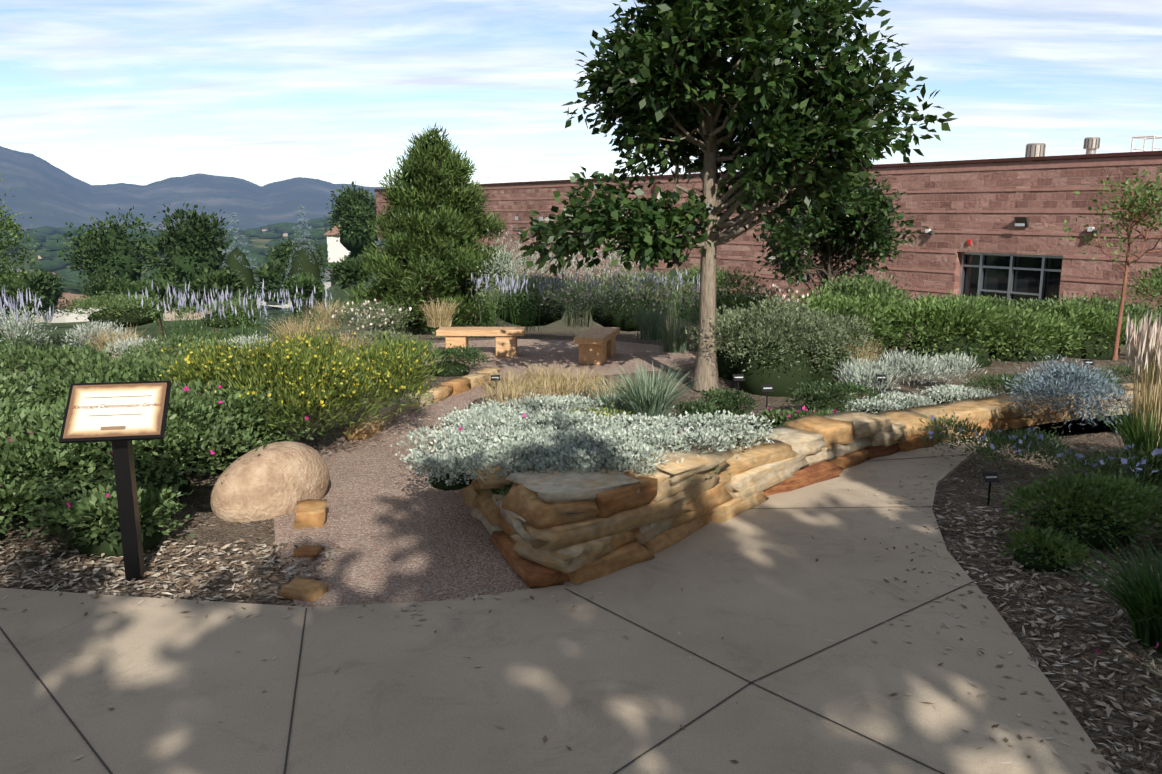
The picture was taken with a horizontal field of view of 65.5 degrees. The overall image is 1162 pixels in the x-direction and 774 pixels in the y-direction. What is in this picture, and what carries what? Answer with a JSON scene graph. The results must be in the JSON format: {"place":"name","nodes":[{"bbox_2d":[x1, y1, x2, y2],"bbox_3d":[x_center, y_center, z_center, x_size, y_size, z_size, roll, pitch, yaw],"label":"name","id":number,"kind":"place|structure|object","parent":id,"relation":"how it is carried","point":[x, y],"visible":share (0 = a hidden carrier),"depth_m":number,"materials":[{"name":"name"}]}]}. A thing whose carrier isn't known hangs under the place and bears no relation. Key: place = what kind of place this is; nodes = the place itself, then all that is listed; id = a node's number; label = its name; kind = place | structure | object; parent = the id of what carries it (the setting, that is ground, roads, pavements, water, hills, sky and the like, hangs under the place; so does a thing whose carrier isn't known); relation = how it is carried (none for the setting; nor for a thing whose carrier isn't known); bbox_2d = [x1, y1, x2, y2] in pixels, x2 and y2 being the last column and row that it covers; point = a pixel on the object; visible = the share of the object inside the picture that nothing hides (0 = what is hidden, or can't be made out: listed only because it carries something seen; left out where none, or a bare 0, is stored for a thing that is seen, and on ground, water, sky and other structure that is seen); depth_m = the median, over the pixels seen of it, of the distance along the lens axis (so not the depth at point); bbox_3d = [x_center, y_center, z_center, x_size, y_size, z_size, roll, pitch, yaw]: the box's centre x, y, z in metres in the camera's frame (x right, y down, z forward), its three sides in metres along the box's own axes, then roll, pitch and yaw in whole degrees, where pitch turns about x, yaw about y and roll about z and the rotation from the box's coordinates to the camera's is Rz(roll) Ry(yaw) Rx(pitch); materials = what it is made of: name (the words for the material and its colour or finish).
{"place":"outdoors","nodes":[
{"label":"outdoors","id":0,"kind":"place"},
{"bbox_2d":[0,197,376,315],"bbox_3d":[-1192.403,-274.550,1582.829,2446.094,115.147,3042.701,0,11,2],"label":"hillside","id":1,"kind":"structure","parent":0,"point":[354,242],"depth_m":1101.89,"materials":[{"name":"green plant"}]},
{"bbox_2d":[0,178,472,315],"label":"tree foliage","id":2,"kind":"object","parent":1,"relation":"on","point":[273,268],"visible":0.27,"depth_m":78.24,"materials":[{"name":"green plant"}]},
{"bbox_2d":[0,146,383,231],"bbox_3d":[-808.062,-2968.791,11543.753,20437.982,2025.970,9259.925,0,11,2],"label":"mountains","id":3,"kind":"structure","parent":0,"point":[42,192],"depth_m":11694.70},
{"bbox_2d":[0,246,387,343],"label":"lavender plants","id":4,"kind":"object","parent":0,"point":[348,271],"depth_m":35.58,"materials":[{"name":"green plant"}]},
{"bbox_2d":[274,339,695,606],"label":"gravel path","id":5,"kind":"structure","parent":0,"point":[395,527],"depth_m":6.35,"materials":[{"name":"beige gravel"}]},
{"bbox_2d":[277,367,500,601],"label":"edging stones","id":6,"kind":"object","parent":5,"relation":"on","point":[309,513],"visible":0.75,"depth_m":8.52,"materials":[{"name":"stone"}]},
{"bbox_2d":[436,327,525,356],"bbox_3d":[-1.486,-0.677,13.538,1.300,0.400,0.420,0,11,0],"label":"bench","id":7,"kind":"object","parent":5,"relation":"on","point":[506,341],"visible":0.77,"depth_m":13.36,"materials":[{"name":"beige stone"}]},
{"bbox_2d":[574,327,619,364],"bbox_3d":[0.242,-0.600,13.144,0.420,0.400,1.200,3,11,13],"label":"bench","id":8,"kind":"object","parent":5,"relation":"on","point":[597,345],"visible":0.98,"depth_m":12.73,"materials":[{"name":"brown stone"}]},
{"bbox_2d":[0,414,1131,773],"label":"concrete path","id":9,"kind":"structure","parent":0,"point":[590,686],"depth_m":4.24,"materials":[{"name":"grey concrete"}]},
{"bbox_2d":[0,454,973,773],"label":"concrete joints","id":10,"kind":"object","parent":9,"relation":"on","point":[580,596],"visible":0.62,"depth_m":4.08,"materials":[{"name":"grey concrete"}]},
{"bbox_2d":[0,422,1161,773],"bbox_3d":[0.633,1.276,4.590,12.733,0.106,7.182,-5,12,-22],"label":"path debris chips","id":11,"kind":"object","parent":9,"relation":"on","point":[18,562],"visible":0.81,"depth_m":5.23,"materials":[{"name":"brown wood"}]},
{"bbox_2d":[0,226,1161,773],"bbox_3d":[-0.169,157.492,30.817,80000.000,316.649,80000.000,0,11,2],"label":"ground","id":12,"kind":"structure","parent":0,"point":[202,524],"depth_m":5.84,"materials":[{"name":"brown soil"}]},
{"bbox_2d":[59,380,171,582],"bbox_3d":[-2.638,0.571,5.223,0.540,1.176,0.274,-2,11,-10],"label":"garden sign","id":13,"kind":"object","parent":12,"relation":"on","point":[121,429],"visible":0.98,"depth_m":5.17,"materials":[{"name":"black metal"}]},
{"bbox_2d":[72,403,160,409],"bbox_3d":[-2.638,0.110,5.136,0.471,0.032,0.007,-2,-32,-10],"label":"sign lettering","id":14,"kind":"object","parent":13,"relation":"attached to","point":[78,407],"visible":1,"depth_m":5.13,"materials":[{"name":"brown paint"}]},
{"bbox_2d":[10,225,350,322],"bbox_3d":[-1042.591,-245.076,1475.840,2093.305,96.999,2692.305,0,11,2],"label":"suburb houses","id":15,"kind":"structure","parent":12,"relation":"on","point":[338,250],"depth_m":194.44,"materials":[{"name":"white"}]},
{"bbox_2d":[210,441,329,521],"bbox_3d":[-2.278,0.737,6.718,0.711,0.621,0.866,0,11,2],"label":"boulder","id":16,"kind":"object","parent":12,"relation":"on","point":[271,480],"visible":0.75,"depth_m":6.44,"materials":[{"name":"stone"}]},
{"bbox_2d":[148,323,634,444],"bbox_3d":[-1.901,-0.047,7.989,4.339,1.021,2.676,7,13,31],"label":"rabbitbrush","id":17,"kind":"object","parent":12,"relation":"on","point":[360,374],"depth_m":7.86,"materials":[{"name":"yellow plant"}]},
{"bbox_2d":[0,276,789,359],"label":"flower stems","id":18,"kind":"object","parent":12,"relation":"on","point":[490,320],"visible":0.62,"depth_m":15.38,"materials":[{"name":"purple plant"}]},
{"bbox_2d":[0,268,699,322],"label":"purple flower spikes","id":19,"kind":"object","parent":18,"relation":"attached to","point":[9,304],"visible":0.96,"depth_m":14.79,"materials":[{"name":"purple plant"}]},
{"bbox_2d":[343,123,533,334],"bbox_3d":[-3.587,-4.048,23.793,4.720,5.563,4.495,0,11,2],"label":"pine","id":20,"kind":"object","parent":12,"relation":"on","point":[454,213],"depth_m":22.80,"materials":[{"name":"green plant"}]},
{"bbox_2d":[3,263,877,400],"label":"shrubs","id":21,"kind":"object","parent":12,"relation":"on","point":[805,331],"visible":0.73,"depth_m":11.35,"materials":[{"name":"green plant"}]},
{"bbox_2d":[0,262,1161,553],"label":"shrubs","id":22,"kind":"object","parent":12,"relation":"on","point":[30,424],"visible":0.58,"depth_m":7.24,"materials":[{"name":"green plant"}]},
{"bbox_2d":[0,173,1161,570],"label":"green shrubs","id":23,"kind":"object","parent":12,"relation":"on","point":[988,321],"visible":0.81,"depth_m":12.47,"materials":[{"name":"green plant"}]},
{"bbox_2d":[79,297,1161,485],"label":"dry grass","id":24,"kind":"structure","parent":12,"relation":"on","point":[530,383],"depth_m":10.86,"materials":[{"name":"beige plant"}]},
{"bbox_2d":[204,205,1141,432],"bbox_3d":[-9.594,-2.572,35.914,9.904,9.435,64.550,-5,12,-23],"label":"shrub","id":25,"kind":"object","parent":12,"relation":"on","point":[1070,371],"visible":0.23,"depth_m":8.66,"materials":[{"name":"plant"}]},
{"bbox_2d":[577,298,795,418],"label":"blue grass clumps","id":26,"kind":"object","parent":12,"relation":"on","point":[643,401],"visible":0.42,"depth_m":8.42,"materials":[{"name":"plant"}]},
{"bbox_2d":[309,279,1161,379],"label":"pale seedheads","id":27,"kind":"object","parent":12,"relation":"on","point":[1140,337],"visible":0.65,"depth_m":7.22,"materials":[{"name":"beige plant"}]},
{"bbox_2d":[514,0,957,390],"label":"tree","id":28,"kind":"object","parent":12,"relation":"on","point":[644,51],"depth_m":9.95,"materials":[{"name":"green plant"}]},
{"bbox_2d":[382,324,1093,504],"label":"plant labels","id":29,"kind":"object","parent":12,"relation":"on","point":[991,477],"visible":0.52,"depth_m":8.57,"materials":[{"name":"black"}]},
{"bbox_2d":[374,135,1161,345],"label":"building","id":30,"kind":"structure","parent":12,"relation":"on","point":[992,231],"depth_m":26.57,"materials":[{"name":"red brick"}]},
{"bbox_2d":[423,343,1157,426],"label":"low green plants","id":31,"kind":"object","parent":12,"relation":"on","point":[727,397],"visible":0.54,"depth_m":9.08,"materials":[{"name":"green plant"}]},
{"bbox_2d":[429,382,1161,588],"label":"sandstone wall","id":32,"kind":"structure","parent":12,"relation":"on","point":[627,518],"depth_m":5.95,"materials":[{"name":"beige stone"}]},
{"bbox_2d":[465,351,1158,514],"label":"raised bed soil","id":33,"kind":"structure","parent":12,"relation":"on","point":[1008,369],"depth_m":11.45,"materials":[{"name":"brown soil"}]},
{"bbox_2d":[0,225,1009,487],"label":"silver groundcover","id":34,"kind":"object","parent":33,"relation":"on","point":[480,441],"visible":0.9,"depth_m":7.03,"materials":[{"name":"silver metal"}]},
{"bbox_2d":[0,359,1158,652],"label":"magenta flowers","id":35,"kind":"object","parent":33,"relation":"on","point":[186,389],"visible":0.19,"depth_m":7.04,"materials":[{"name":"pink plant"}]},
{"bbox_2d":[928,412,1161,475],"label":"trailing plants","id":36,"kind":"object","parent":33,"relation":"on","point":[1124,461],"visible":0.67,"depth_m":7.03,"materials":[{"name":"plant"}]},
{"bbox_2d":[753,171,930,292],"bbox_3d":[4.880,-2.659,17.645,3.196,3.834,3.103,0,11,2],"label":"tree","id":37,"kind":"object","parent":12,"relation":"on","point":[882,248],"depth_m":17.05,"materials":[{"name":"green plant"}]},
{"bbox_2d":[1051,393,1161,702],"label":"grass clumps","id":38,"kind":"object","parent":12,"relation":"on","point":[1143,606],"depth_m":4.66,"materials":[{"name":"green plant"}]},
{"bbox_2d":[1052,165,1161,359],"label":"sapling","id":39,"kind":"object","parent":12,"relation":"on","point":[1155,198],"depth_m":12.80,"materials":[{"name":"green plant"}]},
{"bbox_2d":[0,0,1161,187],"label":"sky","id":40,"kind":"structure","parent":0,"point":[104,92],"materials":[{"name":"blue"}]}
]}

